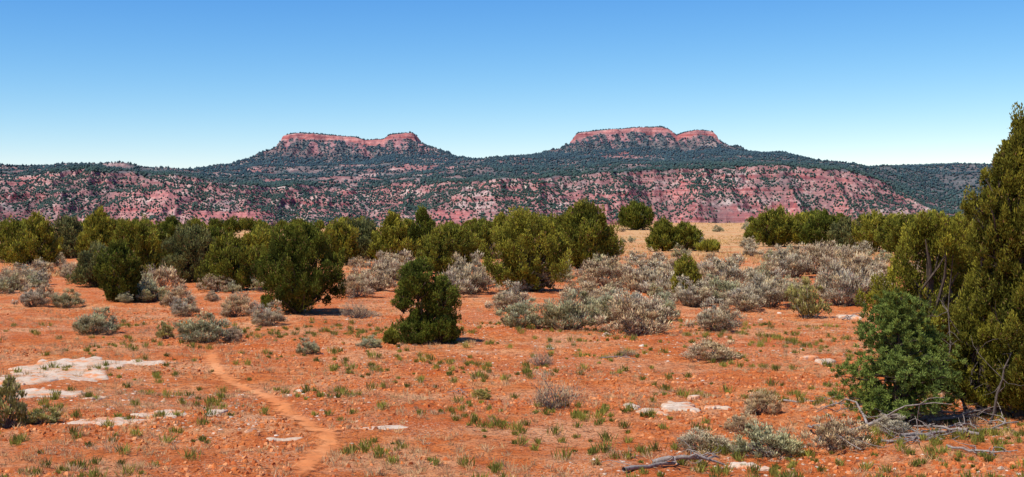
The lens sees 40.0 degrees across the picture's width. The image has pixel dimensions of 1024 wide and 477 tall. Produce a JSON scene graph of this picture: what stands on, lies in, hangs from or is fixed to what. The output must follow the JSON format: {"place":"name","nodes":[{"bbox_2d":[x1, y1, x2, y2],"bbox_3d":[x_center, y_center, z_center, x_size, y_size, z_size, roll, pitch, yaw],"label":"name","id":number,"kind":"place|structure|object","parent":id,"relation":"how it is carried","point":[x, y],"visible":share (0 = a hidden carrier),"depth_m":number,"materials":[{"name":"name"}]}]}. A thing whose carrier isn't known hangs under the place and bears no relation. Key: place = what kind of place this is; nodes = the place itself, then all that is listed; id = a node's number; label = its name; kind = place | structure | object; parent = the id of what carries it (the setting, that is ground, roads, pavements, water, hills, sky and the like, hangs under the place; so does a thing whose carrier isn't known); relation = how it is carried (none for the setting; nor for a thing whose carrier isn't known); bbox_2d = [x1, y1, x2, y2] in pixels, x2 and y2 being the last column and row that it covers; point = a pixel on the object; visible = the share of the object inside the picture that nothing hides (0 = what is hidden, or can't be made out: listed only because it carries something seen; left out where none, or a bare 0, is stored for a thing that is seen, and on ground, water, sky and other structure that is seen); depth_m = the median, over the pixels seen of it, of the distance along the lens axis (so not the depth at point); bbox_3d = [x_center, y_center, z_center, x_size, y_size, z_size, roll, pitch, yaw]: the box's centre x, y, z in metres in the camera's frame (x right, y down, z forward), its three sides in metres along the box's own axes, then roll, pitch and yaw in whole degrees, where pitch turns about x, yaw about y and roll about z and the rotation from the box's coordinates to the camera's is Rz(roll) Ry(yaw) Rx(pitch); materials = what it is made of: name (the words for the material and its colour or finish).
{"place":"outdoors","nodes":[
{"label":"outdoors","id":0,"kind":"place"},
{"bbox_2d":[0,127,992,226],"bbox_3d":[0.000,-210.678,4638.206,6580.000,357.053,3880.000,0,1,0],"label":"mesa and twin buttes","id":1,"kind":"object","parent":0,"point":[724,214],"visible":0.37,"depth_m":3389.93,"materials":[{"name":"stone"}]},
{"bbox_2d":[0,126,991,227],"bbox_3d":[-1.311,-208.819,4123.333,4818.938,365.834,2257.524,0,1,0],"label":"mesa woodland","id":2,"kind":"object","parent":1,"relation":"on","point":[710,162],"visible":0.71,"depth_m":3525.92,"materials":[{"name":"plant"}]},
{"bbox_2d":[0,223,1023,476],"bbox_3d":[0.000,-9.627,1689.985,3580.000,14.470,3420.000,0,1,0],"label":"ground","id":3,"kind":"structure","parent":0,"point":[438,425],"depth_m":26.29,"materials":[{"name":"red soil"}]},
{"bbox_2d":[0,215,28,261],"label":"juniper tree","id":4,"kind":"object","parent":3,"relation":"on","point":[11,228],"visible":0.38,"depth_m":106.02,"materials":[{"name":"green plant"}]},
{"bbox_2d":[0,368,29,427],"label":"rabbitbrush","id":5,"kind":"object","parent":3,"relation":"on","point":[9,389],"visible":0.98,"depth_m":21.04,"materials":[{"name":"green plant"}]},
{"bbox_2d":[0,374,58,386],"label":"sandstone slab","id":6,"kind":"structure","parent":3,"relation":"on","point":[28,380],"depth_m":27.08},
{"bbox_2d":[10,283,50,306],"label":"sagebrush","id":7,"kind":"object","parent":3,"relation":"on","point":[28,297],"visible":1,"depth_m":51.48,"materials":[{"name":"grey plant"}]},
{"bbox_2d":[0,210,63,265],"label":"juniper tree","id":8,"kind":"object","parent":3,"relation":"on","point":[38,238],"visible":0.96,"depth_m":96.38,"materials":[{"name":"green plant"}]},
{"bbox_2d":[20,407,62,424],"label":"rabbitbrush","id":9,"kind":"object","parent":3,"relation":"on","point":[37,417],"visible":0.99,"depth_m":21.21,"materials":[{"name":"green plant"}]},
{"bbox_2d":[16,388,84,398],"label":"sandstone slab","id":10,"kind":"structure","parent":3,"relation":"on","point":[33,392],"depth_m":25.09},
{"bbox_2d":[2,356,130,381],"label":"sandstone slab","id":11,"kind":"structure","parent":3,"relation":"on","point":[87,374],"depth_m":29.14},
{"bbox_2d":[49,285,86,307],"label":"sagebrush","id":12,"kind":"object","parent":3,"relation":"on","point":[63,299],"visible":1,"depth_m":51.65,"materials":[{"name":"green plant"}]},
{"bbox_2d":[52,213,91,257],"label":"juniper tree","id":13,"kind":"object","parent":3,"relation":"on","point":[67,228],"visible":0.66,"depth_m":114.47,"materials":[{"name":"green plant"}]},
{"bbox_2d":[64,239,107,287],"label":"juniper tree","id":14,"kind":"object","parent":3,"relation":"on","point":[82,273],"visible":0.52,"depth_m":66.64,"materials":[{"name":"green plant"}]},
{"bbox_2d":[73,205,115,254],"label":"juniper tree","id":15,"kind":"object","parent":3,"relation":"on","point":[97,226],"visible":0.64,"depth_m":107.63,"materials":[{"name":"green plant"}]},
{"bbox_2d":[72,300,120,335],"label":"sagebrush","id":16,"kind":"object","parent":3,"relation":"on","point":[84,324],"visible":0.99,"depth_m":38.59,"materials":[{"name":"green plant"}]},
{"bbox_2d":[63,417,165,425],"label":"sandstone slab","id":17,"kind":"structure","parent":3,"relation":"on","point":[118,420],"depth_m":21.17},
{"bbox_2d":[90,235,144,301],"bbox_3d":[-15.129,1.241,53.889,1.964,2.735,1.994,0,1,0],"label":"juniper tree","id":18,"kind":"object","parent":3,"relation":"on","point":[121,264],"visible":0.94,"depth_m":53.52,"materials":[{"name":"green plant"}]},
{"bbox_2d":[111,212,172,274],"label":"juniper tree","id":19,"kind":"object","parent":3,"relation":"on","point":[136,235],"visible":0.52,"depth_m":82.11,"materials":[{"name":"green plant"}]},
{"bbox_2d":[134,279,168,301],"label":"sagebrush","id":20,"kind":"object","parent":3,"relation":"on","point":[145,294],"visible":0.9,"depth_m":53.91,"materials":[{"name":"green plant"}]},
{"bbox_2d":[146,260,186,287],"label":"sagebrush","id":21,"kind":"object","parent":3,"relation":"on","point":[165,273],"visible":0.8,"depth_m":66.89,"materials":[{"name":"grey plant"}]},
{"bbox_2d":[149,214,186,251],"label":"juniper tree","id":22,"kind":"object","parent":3,"relation":"on","point":[168,225],"visible":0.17,"depth_m":103.46,"materials":[{"name":"green plant"}]},
{"bbox_2d":[159,281,196,305],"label":"sagebrush","id":23,"kind":"object","parent":3,"relation":"on","point":[178,291],"visible":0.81,"depth_m":51.33,"materials":[{"name":"grey plant"}]},
{"bbox_2d":[169,295,201,315],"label":"sagebrush","id":24,"kind":"object","parent":3,"relation":"on","point":[178,308],"visible":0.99,"depth_m":46.76,"materials":[{"name":"grey plant"}]},
{"bbox_2d":[156,218,215,282],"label":"juniper tree","id":25,"kind":"object","parent":3,"relation":"on","point":[183,259],"visible":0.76,"depth_m":70.81,"materials":[{"name":"green plant"}]},
{"bbox_2d":[173,307,244,342],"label":"sagebrush","id":26,"kind":"object","parent":3,"relation":"on","point":[203,329],"visible":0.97,"depth_m":35.80,"materials":[{"name":"green plant"}]},
{"bbox_2d":[194,273,234,291],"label":"sagebrush","id":27,"kind":"object","parent":3,"relation":"on","point":[213,286],"visible":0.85,"depth_m":61.43,"materials":[{"name":"grey plant"}]},
{"bbox_2d":[194,228,264,290],"bbox_3d":[-12.508,1.003,62.668,3.047,3.000,3.104,0,1,0],"label":"juniper tree","id":28,"kind":"object","parent":3,"relation":"on","point":[227,255],"visible":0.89,"depth_m":62.12,"materials":[{"name":"green plant"}]},
{"bbox_2d":[218,290,254,316],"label":"sagebrush","id":29,"kind":"object","parent":3,"relation":"on","point":[228,308],"visible":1,"depth_m":46.54,"materials":[{"name":"grey plant"}]},
{"bbox_2d":[243,225,277,264],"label":"juniper tree","id":30,"kind":"object","parent":3,"relation":"on","point":[260,236],"visible":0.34,"depth_m":94.44,"materials":[{"name":"green plant"}]},
{"bbox_2d":[249,300,288,325],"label":"sagebrush","id":31,"kind":"object","parent":3,"relation":"on","point":[258,316],"visible":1,"depth_m":42.74,"materials":[{"name":"grey plant"}]},
{"bbox_2d":[203,350,340,472],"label":"footpath","id":32,"kind":"structure","parent":3,"relation":"on","point":[327,436],"depth_m":21.32,"materials":[{"name":"soil"}]},
{"bbox_2d":[250,215,346,313],"bbox_3d":[-7.209,0.927,47.730,3.277,3.541,3.202,0,1,0],"label":"juniper tree","id":33,"kind":"object","parent":3,"relation":"on","point":[293,277],"visible":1,"depth_m":47.14,"materials":[{"name":"green plant"}]},
{"bbox_2d":[314,216,359,263],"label":"juniper tree","id":34,"kind":"object","parent":3,"relation":"on","point":[340,234],"visible":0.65,"depth_m":97.88,"materials":[{"name":"green plant"}]},
{"bbox_2d":[338,270,378,297],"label":"sagebrush","id":35,"kind":"object","parent":3,"relation":"on","point":[354,285],"visible":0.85,"depth_m":57.34,"materials":[{"name":"grey plant"}]},
{"bbox_2d":[345,216,377,260],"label":"juniper tree","id":36,"kind":"object","parent":3,"relation":"on","point":[367,226],"visible":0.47,"depth_m":104.26,"materials":[{"name":"green plant"}]},
{"bbox_2d":[347,256,402,290],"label":"sagebrush","id":37,"kind":"object","parent":3,"relation":"on","point":[384,280],"visible":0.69,"depth_m":61.76,"materials":[{"name":"grey plant"}]},
{"bbox_2d":[366,209,421,261],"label":"juniper tree","id":38,"kind":"object","parent":3,"relation":"on","point":[392,230],"visible":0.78,"depth_m":101.25,"materials":[{"name":"green plant"}]},
{"bbox_2d":[406,204,436,258],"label":"juniper tree","id":39,"kind":"object","parent":3,"relation":"on","point":[425,222],"visible":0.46,"depth_m":105.88,"materials":[{"name":"green plant"}]},
{"bbox_2d":[390,254,463,344],"bbox_3d":[-2.123,1.570,35.132,1.863,2.396,1.420,0,1,0],"label":"juniper tree","id":40,"kind":"object","parent":3,"relation":"on","point":[435,319],"visible":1,"depth_m":34.87,"materials":[{"name":"green plant"}]},
{"bbox_2d":[417,227,459,274],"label":"juniper tree","id":41,"kind":"object","parent":3,"relation":"on","point":[436,247],"visible":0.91,"depth_m":84.39,"materials":[{"name":"green plant"}]},
{"bbox_2d":[415,220,482,268],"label":"juniper tree","id":42,"kind":"object","parent":3,"relation":"on","point":[466,243],"visible":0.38,"depth_m":91.14,"materials":[{"name":"green plant"}]},
{"bbox_2d":[437,270,478,296],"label":"sagebrush","id":43,"kind":"object","parent":3,"relation":"on","point":[468,288],"visible":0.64,"depth_m":57.46,"materials":[{"name":"grey plant"}]},
{"bbox_2d":[0,222,935,276],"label":"dry grass","id":44,"kind":"structure","parent":3,"relation":"on","point":[619,237],"depth_m":116.95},
{"bbox_2d":[446,248,496,294],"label":"sagebrush","id":45,"kind":"object","parent":3,"relation":"on","point":[479,276],"visible":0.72,"depth_m":59.37,"materials":[{"name":"grey plant"}]},
{"bbox_2d":[465,218,498,258],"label":"juniper tree","id":46,"kind":"object","parent":3,"relation":"on","point":[480,229],"visible":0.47,"depth_m":107.51,"materials":[{"name":"green plant"}]},
{"bbox_2d":[0,208,971,236],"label":"distant juniper woodland","id":47,"kind":"object","parent":3,"relation":"on","point":[239,225],"visible":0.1,"depth_m":251.75,"materials":[{"name":"green plant"}]},
{"bbox_2d":[483,279,534,311],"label":"sagebrush","id":48,"kind":"object","parent":3,"relation":"on","point":[501,299],"visible":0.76,"depth_m":49.01,"materials":[{"name":"grey plant"}]},
{"bbox_2d":[0,289,1021,476],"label":"dry grass tufts","id":49,"kind":"object","parent":3,"relation":"on","point":[144,447],"visible":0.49,"depth_m":23.28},
{"bbox_2d":[0,301,1021,476],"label":"scattered stones","id":50,"kind":"object","parent":3,"relation":"on","point":[666,361],"visible":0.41,"depth_m":23.81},
{"bbox_2d":[0,309,1022,476],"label":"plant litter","id":51,"kind":"object","parent":3,"relation":"on","point":[462,409],"visible":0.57,"depth_m":23.83,"materials":[{"name":"plant"}]},
{"bbox_2d":[0,316,1023,476],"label":"grass tufts","id":52,"kind":"object","parent":3,"relation":"on","point":[772,471],"visible":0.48,"depth_m":21.92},
{"bbox_2d":[0,307,1023,476],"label":"soil clods","id":53,"kind":"object","parent":3,"relation":"on","point":[227,462],"visible":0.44,"depth_m":22.71,"materials":[{"name":"soil"}]},
{"bbox_2d":[493,297,547,327],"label":"sagebrush","id":54,"kind":"object","parent":3,"relation":"on","point":[529,317],"visible":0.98,"depth_m":39.67,"materials":[{"name":"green plant"}]},
{"bbox_2d":[478,205,574,290],"bbox_3d":[0.606,0.460,61.822,4.276,3.975,4.073,0,1,0],"label":"juniper tree","id":55,"kind":"object","parent":3,"relation":"on","point":[524,253],"visible":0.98,"depth_m":61.11,"materials":[{"name":"green plant"}]},
{"bbox_2d":[526,368,588,409],"bbox_3d":[0.693,2.456,23.017,1.171,0.866,0.892,0,1,-20],"label":"dry brush","id":56,"kind":"object","parent":3,"relation":"on","point":[555,404],"visible":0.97,"depth_m":22.96,"materials":[{"name":"grey plant"}]},
{"bbox_2d":[537,285,608,329],"bbox_3d":[1.739,1.927,39.670,2.194,1.625,1.968,0,1,-5],"label":"sagebrush","id":57,"kind":"object","parent":3,"relation":"on","point":[562,311],"visible":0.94,"depth_m":39.29,"materials":[{"name":"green plant"}]},
{"bbox_2d":[557,278,613,304],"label":"sagebrush","id":58,"kind":"object","parent":3,"relation":"on","point":[590,287],"visible":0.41,"depth_m":51.86,"materials":[{"name":"grey plant"}]},
{"bbox_2d":[550,197,626,267],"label":"juniper tree","id":59,"kind":"object","parent":3,"relation":"on","point":[588,240],"visible":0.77,"depth_m":90.66,"materials":[{"name":"green plant"}]},
{"bbox_2d":[584,288,620,320],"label":"sagebrush","id":60,"kind":"object","parent":3,"relation":"on","point":[606,297],"visible":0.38,"depth_m":44.02,"materials":[{"name":"green plant"}]},
{"bbox_2d":[579,255,633,287],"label":"sagebrush","id":61,"kind":"object","parent":3,"relation":"on","point":[618,270],"visible":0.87,"depth_m":65.69,"materials":[{"name":"grey plant"}]},
{"bbox_2d":[601,284,665,320],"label":"sagebrush","id":62,"kind":"object","parent":3,"relation":"on","point":[637,296],"visible":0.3,"depth_m":44.63,"materials":[{"name":"grey plant"}]},
{"bbox_2d":[589,294,680,335],"bbox_3d":[3.333,2.080,37.840,2.270,1.310,1.956,0,1,38],"label":"sagebrush","id":63,"kind":"object","parent":3,"relation":"on","point":[624,317],"visible":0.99,"depth_m":37.62,"materials":[{"name":"grey plant"}]},
{"bbox_2d":[617,200,655,229],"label":"juniper tree","id":64,"kind":"object","parent":3,"relation":"on","point":[631,216],"visible":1,"depth_m":230.02,"materials":[{"name":"green plant"}]},
{"bbox_2d":[621,264,660,292],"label":"sagebrush","id":65,"kind":"object","parent":3,"relation":"on","point":[638,277],"visible":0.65,"depth_m":61.59,"materials":[{"name":"grey plant"}]},
{"bbox_2d":[620,254,671,284],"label":"sagebrush","id":66,"kind":"object","parent":3,"relation":"on","point":[650,264],"visible":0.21,"depth_m":67.86,"materials":[{"name":"grey plant"}]},
{"bbox_2d":[638,263,674,292],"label":"sagebrush","id":67,"kind":"object","parent":3,"relation":"on","point":[643,288],"visible":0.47,"depth_m":60.21,"materials":[{"name":"grey plant"}]},
{"bbox_2d":[600,436,718,471],"bbox_3d":[1.829,2.707,17.707,1.770,0.384,0.705,0,1,-38],"label":"dead branch","id":68,"kind":"object","parent":3,"relation":"on","point":[630,467],"visible":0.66,"depth_m":17.32,"materials":[{"name":"grey wood"}]},
{"bbox_2d":[644,291,680,319],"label":"sagebrush","id":69,"kind":"object","parent":3,"relation":"on","point":[667,302],"visible":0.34,"depth_m":45.69,"materials":[{"name":"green plant"}]},
{"bbox_2d":[644,215,681,250],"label":"juniper tree","id":70,"kind":"object","parent":3,"relation":"on","point":[659,237],"visible":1,"depth_m":126.60,"materials":[{"name":"green plant"}]},
{"bbox_2d":[661,401,700,412],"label":"sandstone slab","id":71,"kind":"structure","parent":3,"relation":"on","point":[669,406],"depth_m":22.93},
{"bbox_2d":[669,254,704,296],"bbox_3d":[7.182,1.590,58.840,1.468,2.046,1.542,0,1,-18],"label":"juniper tree","id":72,"kind":"object","parent":3,"relation":"on","point":[685,267],"visible":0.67,"depth_m":58.51,"materials":[{"name":"green plant"}]},
{"bbox_2d":[670,220,704,250],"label":"juniper tree","id":73,"kind":"object","parent":3,"relation":"on","point":[688,233],"visible":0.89,"depth_m":126.70,"materials":[{"name":"green plant"}]},
{"bbox_2d":[652,448,724,465],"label":"dead branch","id":74,"kind":"object","parent":3,"relation":"on","point":[700,458],"visible":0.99,"depth_m":17.45,"materials":[{"name":"grey wood"}]},
{"bbox_2d":[669,275,714,307],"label":"sagebrush","id":75,"kind":"object","parent":3,"relation":"on","point":[703,293],"visible":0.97,"depth_m":51.90,"materials":[{"name":"grey plant"}]},
{"bbox_2d":[673,425,732,455],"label":"sagebrush","id":76,"kind":"object","parent":3,"relation":"on","point":[688,438],"visible":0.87,"depth_m":18.89,"materials":[{"name":"grey plant"}]},
{"bbox_2d":[693,237,720,251],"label":"shrub","id":77,"kind":"object","parent":3,"relation":"on","point":[710,245],"visible":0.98,"depth_m":123.61,"materials":[{"name":"green plant"}]},
{"bbox_2d":[679,337,743,360],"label":"sagebrush","id":78,"kind":"object","parent":3,"relation":"on","point":[722,352],"visible":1,"depth_m":30.96,"materials":[{"name":"grey plant"}]},
{"bbox_2d":[683,296,747,331],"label":"sagebrush","id":79,"kind":"object","parent":3,"relation":"on","point":[721,318],"visible":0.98,"depth_m":38.48,"materials":[{"name":"grey plant"}]},
{"bbox_2d":[697,272,744,302],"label":"sagebrush","id":80,"kind":"object","parent":3,"relation":"on","point":[726,286],"visible":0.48,"depth_m":53.17,"materials":[{"name":"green plant"}]},
{"bbox_2d":[696,250,755,286],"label":"sagebrush","id":81,"kind":"object","parent":3,"relation":"on","point":[734,270],"visible":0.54,"depth_m":68.40,"materials":[{"name":"grey plant"}]},
{"bbox_2d":[719,410,759,431],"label":"sagebrush","id":82,"kind":"object","parent":3,"relation":"on","point":[736,421],"visible":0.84,"depth_m":20.32,"materials":[{"name":"beige plant"}]},
{"bbox_2d":[718,285,766,311],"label":"sagebrush","id":83,"kind":"object","parent":3,"relation":"on","point":[737,296],"visible":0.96,"depth_m":49.67,"materials":[{"name":"grey plant"}]},
{"bbox_2d":[742,385,783,414],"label":"sagebrush","id":84,"kind":"object","parent":3,"relation":"on","point":[752,406],"visible":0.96,"depth_m":22.14,"materials":[{"name":"beige plant"}]},
{"bbox_2d":[725,412,806,461],"bbox_3d":[3.359,2.618,18.459,1.090,0.662,1.215,0,1,30],"label":"sagebrush","id":85,"kind":"object","parent":3,"relation":"on","point":[781,443],"visible":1,"depth_m":18.37,"materials":[{"name":"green plant"}]},
{"bbox_2d":[742,268,798,307],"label":"sagebrush","id":86,"kind":"object","parent":3,"relation":"on","point":[775,295],"visible":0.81,"depth_m":51.05,"materials":[{"name":"grey plant"}]},
{"bbox_2d":[747,202,804,246],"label":"juniper tree","id":87,"kind":"object","parent":3,"relation":"on","point":[780,224],"visible":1,"depth_m":134.65,"materials":[{"name":"green plant"}]},
{"bbox_2d":[767,243,824,277],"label":"sagebrush","id":88,"kind":"object","parent":3,"relation":"on","point":[797,267],"visible":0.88,"depth_m":78.05,"materials":[{"name":"grey plant"}]},
{"bbox_2d":[783,276,832,318],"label":"rabbitbrush","id":89,"kind":"object","parent":3,"relation":"on","point":[804,302],"visible":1,"depth_m":46.81,"materials":[{"name":"green plant"}]},
{"bbox_2d":[797,209,841,246],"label":"juniper tree","id":90,"kind":"object","parent":3,"relation":"on","point":[822,221],"visible":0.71,"depth_m":132.99,"materials":[{"name":"green plant"}]},
{"bbox_2d":[800,238,841,274],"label":"sagebrush","id":91,"kind":"object","parent":3,"relation":"on","point":[817,251],"visible":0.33,"depth_m":80.77,"materials":[{"name":"grey plant"}]},
{"bbox_2d":[797,413,875,452],"bbox_3d":[4.258,2.538,18.381,0.825,0.593,0.958,-1,1,-44],"label":"sagebrush","id":92,"kind":"object","parent":3,"relation":"on","point":[835,441],"visible":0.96,"depth_m":18.30,"materials":[{"name":"grey plant"}]},
{"bbox_2d":[813,250,875,306],"bbox_3d":[12.187,1.470,51.743,2.478,2.217,2.272,0,1,-15],"label":"sagebrush","id":93,"kind":"object","parent":3,"relation":"on","point":[845,286],"visible":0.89,"depth_m":51.27,"materials":[{"name":"grey plant"}]},
{"bbox_2d":[826,215,862,249],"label":"juniper tree","id":94,"kind":"object","parent":3,"relation":"on","point":[841,231],"visible":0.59,"depth_m":127.47,"materials":[{"name":"green plant"}]},
{"bbox_2d":[831,247,888,281],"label":"sagebrush","id":95,"kind":"object","parent":3,"relation":"on","point":[857,268],"visible":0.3,"depth_m":60.93,"materials":[{"name":"grey plant"}]},
{"bbox_2d":[851,209,898,251],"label":"juniper tree","id":96,"kind":"object","parent":3,"relation":"on","point":[865,231],"visible":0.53,"depth_m":123.00,"materials":[{"name":"green plant"}]},
{"bbox_2d":[872,211,915,254],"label":"juniper tree","id":97,"kind":"object","parent":3,"relation":"on","point":[892,233],"visible":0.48,"depth_m":114.20,"materials":[{"name":"green plant"}]},
{"bbox_2d":[870,412,920,435],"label":"sagebrush","id":98,"kind":"object","parent":3,"relation":"on","point":[897,426],"visible":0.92,"depth_m":19.08,"materials":[{"name":"grey plant"}]},
{"bbox_2d":[827,286,967,421],"bbox_3d":[5.549,1.740,20.347,2.085,2.123,2.012,0,1,0],"label":"pinyon pine","id":99,"kind":"object","parent":3,"relation":"on","point":[899,367],"visible":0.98,"depth_m":20.13,"materials":[{"name":"green plant"}]},
{"bbox_2d":[853,209,974,392],"bbox_3d":[7.546,1.190,25.611,2.495,3.485,1.929,0,1,-15],"label":"juniper tree","id":100,"kind":"object","parent":3,"relation":"on","point":[941,243],"visible":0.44,"depth_m":25.45,"materials":[{"name":"green plant"}]},
{"bbox_2d":[851,376,978,431],"bbox_3d":[5.869,2.341,20.280,1.833,0.736,3.226,1,1,44],"label":"dead branch","id":101,"kind":"object","parent":3,"relation":"on","point":[891,414],"visible":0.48,"depth_m":19.67,"materials":[{"name":"grey wood"}]},
{"bbox_2d":[892,402,1018,439],"bbox_3d":[6.249,2.489,19.474,1.397,0.416,2.581,0,1,34],"label":"dead branch","id":102,"kind":"object","parent":3,"relation":"on","point":[942,431],"visible":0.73,"depth_m":19.49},
{"bbox_2d":[926,394,1013,421],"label":"dead branch","id":103,"kind":"object","parent":3,"relation":"on","point":[968,411],"visible":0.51,"depth_m":20.53,"materials":[{"name":"grey wood"}]},
{"bbox_2d":[941,102,1023,417],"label":"juniper tree","id":104,"kind":"object","parent":3,"relation":"on","point":[996,247],"visible":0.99,"depth_m":20.26,"materials":[{"name":"green plant"}]},
{"bbox_2d":[0,0,1023,168],"label":"sky","id":105,"kind":"structure","parent":0,"point":[181,84],"materials":[{"name":"blue"}]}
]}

